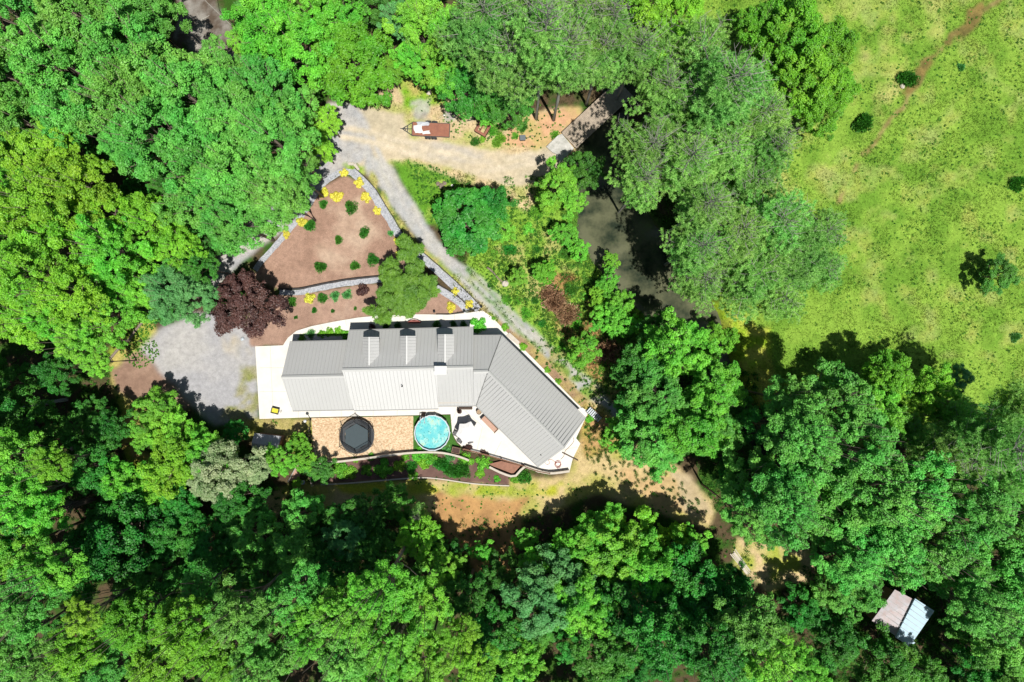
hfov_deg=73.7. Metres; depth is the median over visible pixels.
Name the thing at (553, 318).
meadow grass
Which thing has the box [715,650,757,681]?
broadleaf tree
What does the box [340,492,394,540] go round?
broadleaf tree
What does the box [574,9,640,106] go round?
pine tree
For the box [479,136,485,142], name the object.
weed clump
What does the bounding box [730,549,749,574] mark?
board stack
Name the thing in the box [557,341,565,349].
meadow clump
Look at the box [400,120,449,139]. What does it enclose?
flatbed trailer
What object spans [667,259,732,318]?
pine tree
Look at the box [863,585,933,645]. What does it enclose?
tin roof shed
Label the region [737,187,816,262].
pine tree
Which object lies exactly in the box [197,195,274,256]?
broadleaf tree
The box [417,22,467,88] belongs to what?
broadleaf tree
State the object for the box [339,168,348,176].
yellow shrub
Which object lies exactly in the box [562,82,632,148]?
plank bridge
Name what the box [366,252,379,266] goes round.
shrub
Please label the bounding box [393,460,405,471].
shrub
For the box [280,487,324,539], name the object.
broadleaf tree
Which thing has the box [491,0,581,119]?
pine tree
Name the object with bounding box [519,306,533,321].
meadow clump
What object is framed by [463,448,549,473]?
fence
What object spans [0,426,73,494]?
broadleaf tree
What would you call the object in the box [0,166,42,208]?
broadleaf tree
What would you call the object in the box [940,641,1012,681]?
broadleaf tree
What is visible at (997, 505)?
broadleaf tree
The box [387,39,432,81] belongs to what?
broadleaf tree
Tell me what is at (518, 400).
house
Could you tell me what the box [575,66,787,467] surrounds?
creek water
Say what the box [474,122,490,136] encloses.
rusty box frame
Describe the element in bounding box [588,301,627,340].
broadleaf tree
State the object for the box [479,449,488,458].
shrub
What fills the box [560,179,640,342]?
thicket weeds
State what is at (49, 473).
broadleaf tree
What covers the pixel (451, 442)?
turf patch
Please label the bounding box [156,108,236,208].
broadleaf tree
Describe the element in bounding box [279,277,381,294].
gravel border
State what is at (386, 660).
broadleaf tree
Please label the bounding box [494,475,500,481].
shrub
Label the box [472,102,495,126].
broadleaf tree
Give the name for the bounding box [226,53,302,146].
broadleaf tree
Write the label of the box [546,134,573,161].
bridge approach slab
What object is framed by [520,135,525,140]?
metal box
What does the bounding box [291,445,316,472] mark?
broadleaf tree
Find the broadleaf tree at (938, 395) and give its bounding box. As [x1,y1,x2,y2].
[932,394,976,426]
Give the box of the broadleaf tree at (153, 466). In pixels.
[135,429,200,500]
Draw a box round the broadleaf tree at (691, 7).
[657,0,705,42]
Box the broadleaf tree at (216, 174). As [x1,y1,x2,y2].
[189,133,281,229]
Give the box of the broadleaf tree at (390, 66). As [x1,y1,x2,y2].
[380,52,408,88]
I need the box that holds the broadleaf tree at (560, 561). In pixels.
[522,543,599,609]
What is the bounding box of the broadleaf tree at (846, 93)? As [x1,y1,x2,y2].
[812,63,862,112]
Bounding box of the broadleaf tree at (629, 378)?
[615,340,666,389]
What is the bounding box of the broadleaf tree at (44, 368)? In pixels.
[29,352,88,396]
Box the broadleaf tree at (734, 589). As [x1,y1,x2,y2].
[688,563,754,631]
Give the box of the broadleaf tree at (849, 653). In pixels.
[809,605,871,674]
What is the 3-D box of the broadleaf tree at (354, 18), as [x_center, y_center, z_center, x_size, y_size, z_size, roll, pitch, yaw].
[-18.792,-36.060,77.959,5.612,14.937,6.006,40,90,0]
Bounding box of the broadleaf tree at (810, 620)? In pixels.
[777,581,829,633]
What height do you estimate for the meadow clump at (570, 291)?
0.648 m
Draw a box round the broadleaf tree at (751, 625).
[712,592,790,663]
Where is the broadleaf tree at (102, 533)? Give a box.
[63,483,164,588]
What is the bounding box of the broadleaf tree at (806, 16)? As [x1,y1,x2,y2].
[748,0,832,81]
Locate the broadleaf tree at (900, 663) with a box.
[852,620,925,681]
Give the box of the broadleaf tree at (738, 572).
[712,559,750,596]
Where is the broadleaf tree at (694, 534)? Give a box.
[672,521,712,556]
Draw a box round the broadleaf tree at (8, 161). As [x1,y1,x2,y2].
[0,125,66,192]
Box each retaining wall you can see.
[318,451,468,463]
[489,465,524,476]
[525,465,569,473]
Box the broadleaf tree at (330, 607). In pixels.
[308,549,387,671]
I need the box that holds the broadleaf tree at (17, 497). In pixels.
[0,462,87,527]
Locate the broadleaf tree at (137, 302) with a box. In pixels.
[120,285,172,323]
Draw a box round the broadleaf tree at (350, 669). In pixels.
[304,612,378,681]
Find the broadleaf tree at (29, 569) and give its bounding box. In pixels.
[0,522,139,604]
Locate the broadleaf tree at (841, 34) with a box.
[804,15,860,74]
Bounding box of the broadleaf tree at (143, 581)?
[134,552,189,605]
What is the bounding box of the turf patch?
[413,415,461,453]
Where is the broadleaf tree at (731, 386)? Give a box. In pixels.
[677,350,747,434]
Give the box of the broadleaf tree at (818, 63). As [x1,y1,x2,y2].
[766,34,844,122]
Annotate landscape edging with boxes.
[278,276,378,289]
[321,477,508,485]
[355,168,480,305]
[436,308,477,314]
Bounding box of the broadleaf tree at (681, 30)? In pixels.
[628,20,686,103]
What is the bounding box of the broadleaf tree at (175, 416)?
[139,404,211,455]
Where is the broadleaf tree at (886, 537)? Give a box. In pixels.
[864,526,915,565]
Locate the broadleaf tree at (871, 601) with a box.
[827,574,887,622]
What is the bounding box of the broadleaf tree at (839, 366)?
[816,359,852,388]
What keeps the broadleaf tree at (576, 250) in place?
on the grass field
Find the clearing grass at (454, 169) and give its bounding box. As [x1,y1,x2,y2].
[335,76,591,246]
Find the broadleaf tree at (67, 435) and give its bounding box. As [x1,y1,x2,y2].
[54,409,107,450]
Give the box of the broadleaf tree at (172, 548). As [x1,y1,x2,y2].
[142,508,200,562]
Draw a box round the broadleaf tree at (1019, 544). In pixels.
[969,486,1023,556]
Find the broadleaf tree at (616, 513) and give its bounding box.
[575,501,625,554]
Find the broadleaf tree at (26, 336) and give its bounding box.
[0,299,59,353]
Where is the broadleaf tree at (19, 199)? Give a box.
[0,155,85,240]
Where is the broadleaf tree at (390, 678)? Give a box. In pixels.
[359,624,406,681]
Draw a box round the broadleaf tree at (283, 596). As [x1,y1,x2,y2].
[265,558,330,632]
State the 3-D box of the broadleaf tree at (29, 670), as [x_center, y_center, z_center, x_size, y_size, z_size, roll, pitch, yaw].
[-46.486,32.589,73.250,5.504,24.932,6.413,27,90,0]
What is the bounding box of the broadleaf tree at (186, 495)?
[157,478,206,523]
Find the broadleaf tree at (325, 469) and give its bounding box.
[301,456,337,484]
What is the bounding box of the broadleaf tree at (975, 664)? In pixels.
[953,638,1023,681]
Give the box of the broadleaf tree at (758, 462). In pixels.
[715,434,794,518]
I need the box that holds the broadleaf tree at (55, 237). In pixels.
[6,194,100,280]
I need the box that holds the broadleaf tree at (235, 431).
[221,419,249,444]
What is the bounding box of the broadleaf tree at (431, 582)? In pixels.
[379,550,453,643]
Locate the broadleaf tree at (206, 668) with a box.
[181,615,254,681]
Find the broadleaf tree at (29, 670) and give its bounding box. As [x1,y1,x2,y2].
[13,605,133,681]
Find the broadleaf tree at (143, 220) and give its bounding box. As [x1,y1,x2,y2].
[115,191,200,258]
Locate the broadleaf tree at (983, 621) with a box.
[921,570,1023,649]
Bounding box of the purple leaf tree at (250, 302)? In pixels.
[208,268,288,338]
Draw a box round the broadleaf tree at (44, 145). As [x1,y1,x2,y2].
[17,120,117,169]
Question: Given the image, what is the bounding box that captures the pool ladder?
[420,412,425,422]
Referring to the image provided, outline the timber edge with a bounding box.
[110,323,142,358]
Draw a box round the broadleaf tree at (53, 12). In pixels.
[32,0,126,59]
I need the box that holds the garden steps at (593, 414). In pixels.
[586,406,602,421]
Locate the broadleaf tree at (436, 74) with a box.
[431,53,476,100]
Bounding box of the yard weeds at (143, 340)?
[120,323,705,527]
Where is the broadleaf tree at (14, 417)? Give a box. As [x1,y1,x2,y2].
[0,396,65,456]
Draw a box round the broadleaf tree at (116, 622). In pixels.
[81,570,202,664]
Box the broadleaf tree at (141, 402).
[130,384,184,425]
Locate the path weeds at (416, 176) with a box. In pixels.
[407,160,609,452]
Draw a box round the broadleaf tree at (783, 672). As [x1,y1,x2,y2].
[738,627,807,681]
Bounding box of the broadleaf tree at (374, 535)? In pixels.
[358,523,392,550]
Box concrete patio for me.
[255,311,588,472]
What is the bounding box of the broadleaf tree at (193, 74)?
[139,53,235,138]
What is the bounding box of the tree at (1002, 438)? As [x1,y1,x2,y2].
[947,400,1023,481]
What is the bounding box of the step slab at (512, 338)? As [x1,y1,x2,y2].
[506,333,518,344]
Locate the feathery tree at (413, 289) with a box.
[362,232,440,325]
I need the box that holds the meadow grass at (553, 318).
[452,157,677,420]
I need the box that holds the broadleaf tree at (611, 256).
[602,250,620,268]
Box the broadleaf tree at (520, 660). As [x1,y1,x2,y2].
[489,622,546,681]
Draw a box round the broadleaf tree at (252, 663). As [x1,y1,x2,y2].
[218,629,285,681]
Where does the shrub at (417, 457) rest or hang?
on the mulch bed at (294, 257)
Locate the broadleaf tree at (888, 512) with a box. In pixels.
[820,454,952,533]
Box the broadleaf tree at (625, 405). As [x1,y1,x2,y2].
[613,388,647,418]
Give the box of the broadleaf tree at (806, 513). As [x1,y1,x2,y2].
[742,460,832,555]
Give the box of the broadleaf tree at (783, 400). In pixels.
[743,372,823,429]
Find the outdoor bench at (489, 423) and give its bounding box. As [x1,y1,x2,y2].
[480,415,497,432]
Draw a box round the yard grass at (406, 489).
[101,316,733,590]
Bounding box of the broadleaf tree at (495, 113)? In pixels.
[472,81,517,124]
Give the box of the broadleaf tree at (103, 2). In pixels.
[89,0,178,58]
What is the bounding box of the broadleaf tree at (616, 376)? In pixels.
[610,359,637,389]
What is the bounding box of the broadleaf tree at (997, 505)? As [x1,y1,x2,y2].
[939,470,1023,556]
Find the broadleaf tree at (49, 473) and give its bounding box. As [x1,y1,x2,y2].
[6,440,129,484]
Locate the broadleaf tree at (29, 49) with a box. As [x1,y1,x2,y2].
[1,15,106,105]
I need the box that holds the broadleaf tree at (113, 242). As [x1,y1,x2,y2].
[64,210,162,287]
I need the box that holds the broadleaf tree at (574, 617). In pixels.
[549,565,621,639]
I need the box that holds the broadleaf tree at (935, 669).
[891,643,954,681]
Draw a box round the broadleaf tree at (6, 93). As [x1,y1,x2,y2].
[0,32,67,115]
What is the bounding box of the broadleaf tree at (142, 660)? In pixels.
[124,610,214,681]
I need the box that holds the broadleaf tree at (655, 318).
[635,309,674,339]
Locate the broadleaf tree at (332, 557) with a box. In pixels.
[307,542,359,588]
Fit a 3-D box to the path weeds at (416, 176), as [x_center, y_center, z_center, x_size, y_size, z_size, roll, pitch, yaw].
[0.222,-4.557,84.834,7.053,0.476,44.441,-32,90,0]
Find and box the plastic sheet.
[417,121,429,125]
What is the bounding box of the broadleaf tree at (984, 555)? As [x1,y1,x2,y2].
[912,523,1023,599]
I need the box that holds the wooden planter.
[451,446,460,453]
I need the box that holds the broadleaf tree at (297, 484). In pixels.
[292,477,302,486]
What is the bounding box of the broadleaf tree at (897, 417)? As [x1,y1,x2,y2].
[833,382,913,445]
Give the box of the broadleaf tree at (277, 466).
[262,440,298,477]
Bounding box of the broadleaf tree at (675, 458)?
[649,438,689,472]
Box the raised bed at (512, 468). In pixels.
[488,461,519,473]
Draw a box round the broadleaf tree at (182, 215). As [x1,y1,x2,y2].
[150,170,231,228]
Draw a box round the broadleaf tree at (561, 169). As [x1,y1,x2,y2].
[534,155,579,205]
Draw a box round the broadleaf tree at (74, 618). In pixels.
[26,560,171,653]
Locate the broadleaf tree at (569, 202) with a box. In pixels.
[558,188,589,214]
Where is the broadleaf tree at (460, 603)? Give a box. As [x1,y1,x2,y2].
[442,568,500,621]
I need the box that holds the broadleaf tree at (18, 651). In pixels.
[0,594,93,681]
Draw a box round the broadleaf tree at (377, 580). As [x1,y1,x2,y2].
[338,546,423,645]
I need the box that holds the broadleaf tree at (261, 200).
[239,151,316,239]
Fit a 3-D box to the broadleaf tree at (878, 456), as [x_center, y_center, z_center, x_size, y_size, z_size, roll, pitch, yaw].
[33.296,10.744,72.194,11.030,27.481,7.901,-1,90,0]
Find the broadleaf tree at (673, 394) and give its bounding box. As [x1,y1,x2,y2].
[624,364,697,425]
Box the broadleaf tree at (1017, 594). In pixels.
[928,543,1023,632]
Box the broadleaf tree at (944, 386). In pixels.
[901,362,960,420]
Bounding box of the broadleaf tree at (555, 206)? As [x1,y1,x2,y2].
[534,190,562,215]
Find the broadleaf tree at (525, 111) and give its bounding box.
[494,91,536,130]
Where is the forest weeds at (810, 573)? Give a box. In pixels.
[0,307,1023,681]
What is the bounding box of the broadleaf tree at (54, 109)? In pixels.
[27,71,118,148]
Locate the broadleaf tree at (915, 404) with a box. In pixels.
[884,390,938,442]
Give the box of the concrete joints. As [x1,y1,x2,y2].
[270,314,574,454]
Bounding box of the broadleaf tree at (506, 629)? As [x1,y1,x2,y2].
[472,593,521,659]
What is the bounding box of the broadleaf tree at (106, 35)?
[70,0,165,100]
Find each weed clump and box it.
[470,136,478,145]
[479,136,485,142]
[484,123,502,137]
[491,136,501,147]
[495,130,505,142]
[512,132,518,139]
[518,124,527,133]
[549,129,559,137]
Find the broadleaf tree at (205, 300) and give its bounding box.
[172,276,227,328]
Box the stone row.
[348,162,359,170]
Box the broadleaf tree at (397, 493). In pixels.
[371,480,416,521]
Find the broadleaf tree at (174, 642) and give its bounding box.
[132,571,253,681]
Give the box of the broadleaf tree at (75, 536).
[53,515,120,580]
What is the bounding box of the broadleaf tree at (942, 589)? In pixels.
[927,549,1019,608]
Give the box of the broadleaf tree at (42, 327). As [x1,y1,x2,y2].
[13,291,112,341]
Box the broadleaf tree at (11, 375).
[0,358,45,405]
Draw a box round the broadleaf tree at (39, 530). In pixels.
[6,483,97,540]
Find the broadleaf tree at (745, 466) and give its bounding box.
[713,460,752,496]
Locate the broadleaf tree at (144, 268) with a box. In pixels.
[98,248,169,311]
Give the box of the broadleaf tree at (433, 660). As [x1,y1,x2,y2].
[397,616,449,681]
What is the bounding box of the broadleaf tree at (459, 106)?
[437,54,495,120]
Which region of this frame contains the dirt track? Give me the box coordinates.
[175,0,999,210]
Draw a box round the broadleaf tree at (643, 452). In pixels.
[613,409,680,483]
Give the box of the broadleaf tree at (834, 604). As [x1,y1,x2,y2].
[809,562,857,614]
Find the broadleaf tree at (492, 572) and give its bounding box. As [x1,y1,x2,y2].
[481,546,518,594]
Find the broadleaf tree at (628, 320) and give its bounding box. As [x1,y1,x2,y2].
[608,310,642,337]
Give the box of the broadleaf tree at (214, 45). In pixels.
[192,33,226,56]
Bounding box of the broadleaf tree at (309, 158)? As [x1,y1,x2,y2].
[281,150,324,200]
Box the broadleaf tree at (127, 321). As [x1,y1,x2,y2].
[75,289,159,353]
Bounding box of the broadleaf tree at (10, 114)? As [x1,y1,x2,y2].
[0,88,83,154]
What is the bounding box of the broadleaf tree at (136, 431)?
[126,412,161,454]
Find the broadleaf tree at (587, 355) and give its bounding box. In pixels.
[565,330,602,368]
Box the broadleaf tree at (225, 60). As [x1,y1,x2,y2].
[185,50,248,107]
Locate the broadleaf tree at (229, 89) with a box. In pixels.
[198,70,289,158]
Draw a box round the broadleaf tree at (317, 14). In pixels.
[273,0,344,43]
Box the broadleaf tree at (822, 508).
[764,437,873,522]
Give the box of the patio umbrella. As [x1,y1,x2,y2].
[456,422,478,442]
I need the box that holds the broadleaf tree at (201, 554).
[179,513,242,583]
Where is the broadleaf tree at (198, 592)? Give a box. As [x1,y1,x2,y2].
[156,551,247,616]
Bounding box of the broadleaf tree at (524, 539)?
[510,527,541,549]
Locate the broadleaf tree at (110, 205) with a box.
[77,185,157,231]
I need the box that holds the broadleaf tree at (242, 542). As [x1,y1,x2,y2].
[224,501,282,566]
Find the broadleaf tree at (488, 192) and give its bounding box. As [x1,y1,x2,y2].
[472,185,518,225]
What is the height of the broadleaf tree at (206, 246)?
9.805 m
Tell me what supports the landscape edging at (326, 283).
on the mulch bed at (294, 257)
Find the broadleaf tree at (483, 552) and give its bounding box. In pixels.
[467,539,494,564]
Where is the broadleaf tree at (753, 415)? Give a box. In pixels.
[733,402,787,460]
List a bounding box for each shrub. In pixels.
[283,230,289,238]
[288,297,296,306]
[295,217,307,226]
[297,334,306,340]
[303,219,315,231]
[304,293,315,303]
[305,329,315,339]
[313,262,325,273]
[317,293,327,304]
[317,330,325,338]
[318,200,327,208]
[319,187,328,197]
[325,327,333,336]
[329,191,343,202]
[329,291,339,302]
[331,462,347,479]
[334,326,342,335]
[335,235,343,244]
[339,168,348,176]
[341,289,352,299]
[341,330,348,339]
[343,465,357,479]
[345,201,357,215]
[350,261,359,269]
[354,177,363,188]
[356,283,369,295]
[359,226,369,238]
[360,191,371,203]
[361,464,371,475]
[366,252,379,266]
[373,206,380,214]
[373,457,393,478]
[387,230,393,236]
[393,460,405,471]
[394,322,401,327]
[401,454,409,460]
[403,461,417,473]
[408,472,417,480]
[412,447,425,461]
[417,458,430,469]
[423,450,437,464]
[432,320,440,327]
[432,456,452,471]
[442,445,455,460]
[443,464,464,478]
[446,301,455,312]
[449,320,457,326]
[451,287,458,295]
[456,459,470,477]
[457,451,473,465]
[460,320,466,326]
[461,444,472,454]
[465,300,473,308]
[469,317,486,333]
[475,455,493,470]
[475,469,485,477]
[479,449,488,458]
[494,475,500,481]
[501,322,509,331]
[510,476,518,482]
[517,469,531,483]
[519,342,527,350]
[544,366,550,372]
[585,413,593,422]
[851,111,874,132]
[895,69,921,87]
[957,63,964,71]
[1007,176,1023,193]
[1008,332,1021,342]
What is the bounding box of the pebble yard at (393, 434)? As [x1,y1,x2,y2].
[311,416,412,460]
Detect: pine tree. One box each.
[407,502,430,525]
[432,0,522,67]
[467,6,547,116]
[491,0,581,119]
[496,0,590,71]
[522,0,603,121]
[549,0,618,72]
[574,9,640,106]
[583,0,637,84]
[604,152,667,213]
[606,110,686,195]
[612,16,677,99]
[621,54,687,125]
[644,50,724,135]
[647,128,742,203]
[648,10,731,82]
[659,221,742,279]
[663,169,740,237]
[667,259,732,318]
[678,34,779,142]
[690,122,755,196]
[698,202,792,274]
[712,144,787,203]
[714,242,795,323]
[717,64,803,160]
[734,270,807,323]
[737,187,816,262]
[746,123,799,177]
[752,217,843,297]
[800,205,850,258]
[806,250,851,294]
[899,414,955,460]
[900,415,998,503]
[921,394,993,431]
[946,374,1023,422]
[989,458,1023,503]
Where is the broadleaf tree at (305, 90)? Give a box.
[278,83,318,135]
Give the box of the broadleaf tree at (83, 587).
[56,570,102,603]
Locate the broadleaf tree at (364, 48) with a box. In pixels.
[310,21,396,108]
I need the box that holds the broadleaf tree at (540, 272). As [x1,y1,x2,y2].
[531,259,556,285]
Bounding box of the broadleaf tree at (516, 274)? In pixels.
[507,266,527,287]
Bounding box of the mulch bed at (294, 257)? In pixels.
[112,175,586,485]
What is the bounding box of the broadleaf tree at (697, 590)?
[651,540,728,623]
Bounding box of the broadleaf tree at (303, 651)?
[279,570,355,679]
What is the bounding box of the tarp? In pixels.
[413,125,422,132]
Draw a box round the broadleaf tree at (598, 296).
[588,285,612,311]
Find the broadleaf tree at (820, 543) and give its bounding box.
[791,512,858,556]
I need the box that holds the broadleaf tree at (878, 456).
[789,410,918,488]
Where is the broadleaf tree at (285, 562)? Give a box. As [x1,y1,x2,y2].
[267,512,328,586]
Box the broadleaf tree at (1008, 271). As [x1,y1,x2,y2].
[978,252,1023,296]
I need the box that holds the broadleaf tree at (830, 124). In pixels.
[799,96,844,141]
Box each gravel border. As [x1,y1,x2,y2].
[253,168,351,270]
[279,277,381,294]
[349,169,480,310]
[436,285,468,312]
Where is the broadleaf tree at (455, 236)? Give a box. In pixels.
[431,187,502,256]
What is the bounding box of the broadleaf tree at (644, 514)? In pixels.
[602,504,658,558]
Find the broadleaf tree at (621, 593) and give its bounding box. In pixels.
[577,564,666,648]
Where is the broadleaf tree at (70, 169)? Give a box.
[35,153,122,225]
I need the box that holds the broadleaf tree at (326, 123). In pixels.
[310,103,342,138]
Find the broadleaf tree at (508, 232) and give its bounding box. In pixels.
[493,212,516,242]
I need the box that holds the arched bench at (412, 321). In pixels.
[408,319,420,322]
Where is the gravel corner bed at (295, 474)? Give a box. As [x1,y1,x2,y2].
[289,465,300,480]
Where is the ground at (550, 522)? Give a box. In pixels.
[0,0,1023,681]
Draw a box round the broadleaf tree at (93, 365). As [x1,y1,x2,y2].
[72,349,136,377]
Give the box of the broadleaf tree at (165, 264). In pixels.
[159,254,211,289]
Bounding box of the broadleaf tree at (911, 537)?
[840,497,945,594]
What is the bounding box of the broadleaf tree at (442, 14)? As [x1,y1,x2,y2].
[424,1,466,67]
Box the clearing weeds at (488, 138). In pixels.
[230,94,564,449]
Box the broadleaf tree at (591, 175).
[564,151,611,189]
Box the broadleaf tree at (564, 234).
[547,223,580,247]
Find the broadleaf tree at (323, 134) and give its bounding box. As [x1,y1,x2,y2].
[310,128,329,153]
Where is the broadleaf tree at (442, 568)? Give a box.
[419,539,466,586]
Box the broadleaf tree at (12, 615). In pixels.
[0,548,122,644]
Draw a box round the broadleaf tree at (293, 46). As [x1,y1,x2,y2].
[254,5,339,92]
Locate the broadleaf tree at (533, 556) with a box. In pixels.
[517,546,557,574]
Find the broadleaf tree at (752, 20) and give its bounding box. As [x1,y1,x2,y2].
[730,0,776,55]
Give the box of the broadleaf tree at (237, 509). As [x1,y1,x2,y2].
[211,472,271,523]
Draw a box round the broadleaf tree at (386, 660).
[358,568,432,681]
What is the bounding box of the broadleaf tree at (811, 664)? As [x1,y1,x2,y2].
[771,641,832,681]
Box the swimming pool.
[414,414,450,450]
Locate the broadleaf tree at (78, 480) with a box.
[65,442,126,496]
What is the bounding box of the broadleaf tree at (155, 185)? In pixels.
[145,170,167,199]
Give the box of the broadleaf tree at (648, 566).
[616,526,682,606]
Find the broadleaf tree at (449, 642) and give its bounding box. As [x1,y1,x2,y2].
[436,612,483,664]
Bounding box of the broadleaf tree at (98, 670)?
[84,619,169,681]
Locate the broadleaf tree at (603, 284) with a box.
[595,265,620,294]
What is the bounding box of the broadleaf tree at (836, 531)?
[798,486,875,561]
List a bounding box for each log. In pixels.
[23,398,68,409]
[51,496,96,517]
[487,267,501,281]
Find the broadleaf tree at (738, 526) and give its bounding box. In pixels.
[701,483,784,549]
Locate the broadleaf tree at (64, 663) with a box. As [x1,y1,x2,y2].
[30,599,148,681]
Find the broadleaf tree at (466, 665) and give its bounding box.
[446,615,501,681]
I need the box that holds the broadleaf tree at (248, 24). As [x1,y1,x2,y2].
[219,0,303,71]
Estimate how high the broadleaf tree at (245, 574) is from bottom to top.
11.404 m
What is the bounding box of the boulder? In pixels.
[502,281,508,286]
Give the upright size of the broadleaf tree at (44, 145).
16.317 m
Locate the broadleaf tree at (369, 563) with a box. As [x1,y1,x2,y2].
[351,523,400,577]
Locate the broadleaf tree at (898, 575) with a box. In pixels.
[880,545,934,587]
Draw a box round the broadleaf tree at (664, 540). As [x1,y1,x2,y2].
[645,520,690,564]
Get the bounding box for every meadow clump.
[501,244,517,256]
[501,294,510,304]
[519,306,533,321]
[521,222,534,234]
[527,205,544,220]
[531,296,538,303]
[537,319,545,328]
[557,245,573,259]
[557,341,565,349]
[562,210,574,221]
[563,283,578,297]
[569,311,583,330]
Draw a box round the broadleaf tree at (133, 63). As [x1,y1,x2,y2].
[108,34,215,122]
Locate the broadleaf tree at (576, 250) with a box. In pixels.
[567,239,590,261]
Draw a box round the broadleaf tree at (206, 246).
[194,233,224,255]
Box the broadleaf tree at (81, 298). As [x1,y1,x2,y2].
[19,260,119,325]
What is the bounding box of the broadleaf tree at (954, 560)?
[895,504,995,586]
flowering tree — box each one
[184,472,218,496]
[189,438,266,503]
[240,453,274,484]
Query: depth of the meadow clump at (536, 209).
84.92 m
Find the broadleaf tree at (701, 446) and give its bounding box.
[654,390,741,458]
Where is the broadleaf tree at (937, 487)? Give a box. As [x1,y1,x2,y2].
[874,450,964,539]
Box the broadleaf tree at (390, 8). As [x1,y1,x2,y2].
[376,0,419,41]
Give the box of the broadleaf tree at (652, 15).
[619,0,678,40]
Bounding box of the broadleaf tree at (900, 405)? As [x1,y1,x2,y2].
[880,373,921,407]
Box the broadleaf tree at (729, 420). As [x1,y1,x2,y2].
[699,401,743,456]
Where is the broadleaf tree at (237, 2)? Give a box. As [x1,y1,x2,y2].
[231,0,265,26]
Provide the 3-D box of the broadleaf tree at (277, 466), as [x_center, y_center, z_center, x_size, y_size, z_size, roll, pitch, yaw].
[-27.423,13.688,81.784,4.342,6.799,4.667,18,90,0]
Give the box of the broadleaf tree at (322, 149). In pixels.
[310,136,338,168]
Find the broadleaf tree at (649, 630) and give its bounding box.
[623,595,702,681]
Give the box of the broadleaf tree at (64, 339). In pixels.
[35,317,142,363]
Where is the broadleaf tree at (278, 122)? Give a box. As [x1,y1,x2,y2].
[229,106,322,180]
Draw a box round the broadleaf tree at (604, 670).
[570,627,639,681]
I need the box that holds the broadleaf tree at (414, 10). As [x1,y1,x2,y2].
[381,0,447,66]
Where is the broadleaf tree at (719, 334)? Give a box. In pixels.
[696,321,739,358]
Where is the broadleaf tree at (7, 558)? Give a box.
[0,519,83,580]
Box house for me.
[281,327,585,466]
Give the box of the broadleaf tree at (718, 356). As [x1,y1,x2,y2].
[692,344,721,369]
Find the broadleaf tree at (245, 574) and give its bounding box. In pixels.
[231,544,284,604]
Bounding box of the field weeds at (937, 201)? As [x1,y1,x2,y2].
[708,0,1023,389]
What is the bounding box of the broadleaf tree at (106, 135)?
[89,118,166,169]
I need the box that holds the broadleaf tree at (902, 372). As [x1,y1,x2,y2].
[854,348,915,394]
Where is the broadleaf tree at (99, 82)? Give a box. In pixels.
[62,58,169,134]
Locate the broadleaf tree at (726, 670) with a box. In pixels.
[671,608,744,681]
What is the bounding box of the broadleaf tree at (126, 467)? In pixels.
[99,455,148,503]
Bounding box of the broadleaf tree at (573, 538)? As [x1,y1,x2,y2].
[545,524,604,565]
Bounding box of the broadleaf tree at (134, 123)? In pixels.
[99,91,214,181]
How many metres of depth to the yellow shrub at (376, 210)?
84.71 m
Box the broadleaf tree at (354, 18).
[319,0,371,38]
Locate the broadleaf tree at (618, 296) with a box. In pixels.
[599,288,634,318]
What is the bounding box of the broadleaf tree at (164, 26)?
[116,0,192,55]
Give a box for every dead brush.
[537,283,570,313]
[555,301,581,327]
[595,337,620,363]
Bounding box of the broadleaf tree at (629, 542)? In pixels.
[575,514,649,590]
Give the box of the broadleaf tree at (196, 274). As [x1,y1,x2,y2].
[176,245,228,286]
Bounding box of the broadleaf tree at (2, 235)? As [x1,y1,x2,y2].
[0,194,70,273]
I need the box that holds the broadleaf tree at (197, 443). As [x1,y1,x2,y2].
[180,426,228,477]
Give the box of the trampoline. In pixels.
[338,418,373,455]
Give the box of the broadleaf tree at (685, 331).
[640,306,722,381]
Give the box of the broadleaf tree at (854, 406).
[799,357,886,452]
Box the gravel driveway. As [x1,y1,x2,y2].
[142,101,630,422]
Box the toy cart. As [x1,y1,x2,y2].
[270,406,279,414]
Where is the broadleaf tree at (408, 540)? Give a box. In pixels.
[394,514,443,561]
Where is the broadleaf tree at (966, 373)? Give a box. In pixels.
[942,362,974,399]
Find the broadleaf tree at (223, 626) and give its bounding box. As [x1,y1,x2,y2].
[184,571,282,661]
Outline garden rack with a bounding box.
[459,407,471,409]
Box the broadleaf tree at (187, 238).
[149,222,217,268]
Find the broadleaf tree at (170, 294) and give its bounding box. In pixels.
[135,265,210,325]
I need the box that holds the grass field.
[109,0,1023,591]
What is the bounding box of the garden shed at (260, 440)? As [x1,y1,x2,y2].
[252,432,284,453]
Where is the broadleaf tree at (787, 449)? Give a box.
[759,391,859,490]
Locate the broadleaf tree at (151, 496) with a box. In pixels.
[126,472,177,520]
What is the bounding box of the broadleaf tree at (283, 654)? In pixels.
[236,590,313,681]
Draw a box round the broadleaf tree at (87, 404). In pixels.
[71,394,110,423]
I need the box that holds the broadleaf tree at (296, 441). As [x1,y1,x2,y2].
[290,432,309,450]
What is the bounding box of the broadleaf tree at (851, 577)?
[800,527,900,595]
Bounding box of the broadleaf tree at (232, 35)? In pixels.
[224,22,258,56]
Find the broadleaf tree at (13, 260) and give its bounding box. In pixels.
[0,238,94,315]
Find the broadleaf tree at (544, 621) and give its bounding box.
[499,567,568,640]
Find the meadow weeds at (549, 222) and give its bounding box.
[484,175,646,411]
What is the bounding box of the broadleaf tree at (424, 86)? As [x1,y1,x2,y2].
[411,69,431,94]
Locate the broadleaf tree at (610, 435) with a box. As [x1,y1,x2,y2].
[598,414,637,453]
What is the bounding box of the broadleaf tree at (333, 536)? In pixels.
[320,520,366,565]
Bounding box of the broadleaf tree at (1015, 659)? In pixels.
[948,598,1023,677]

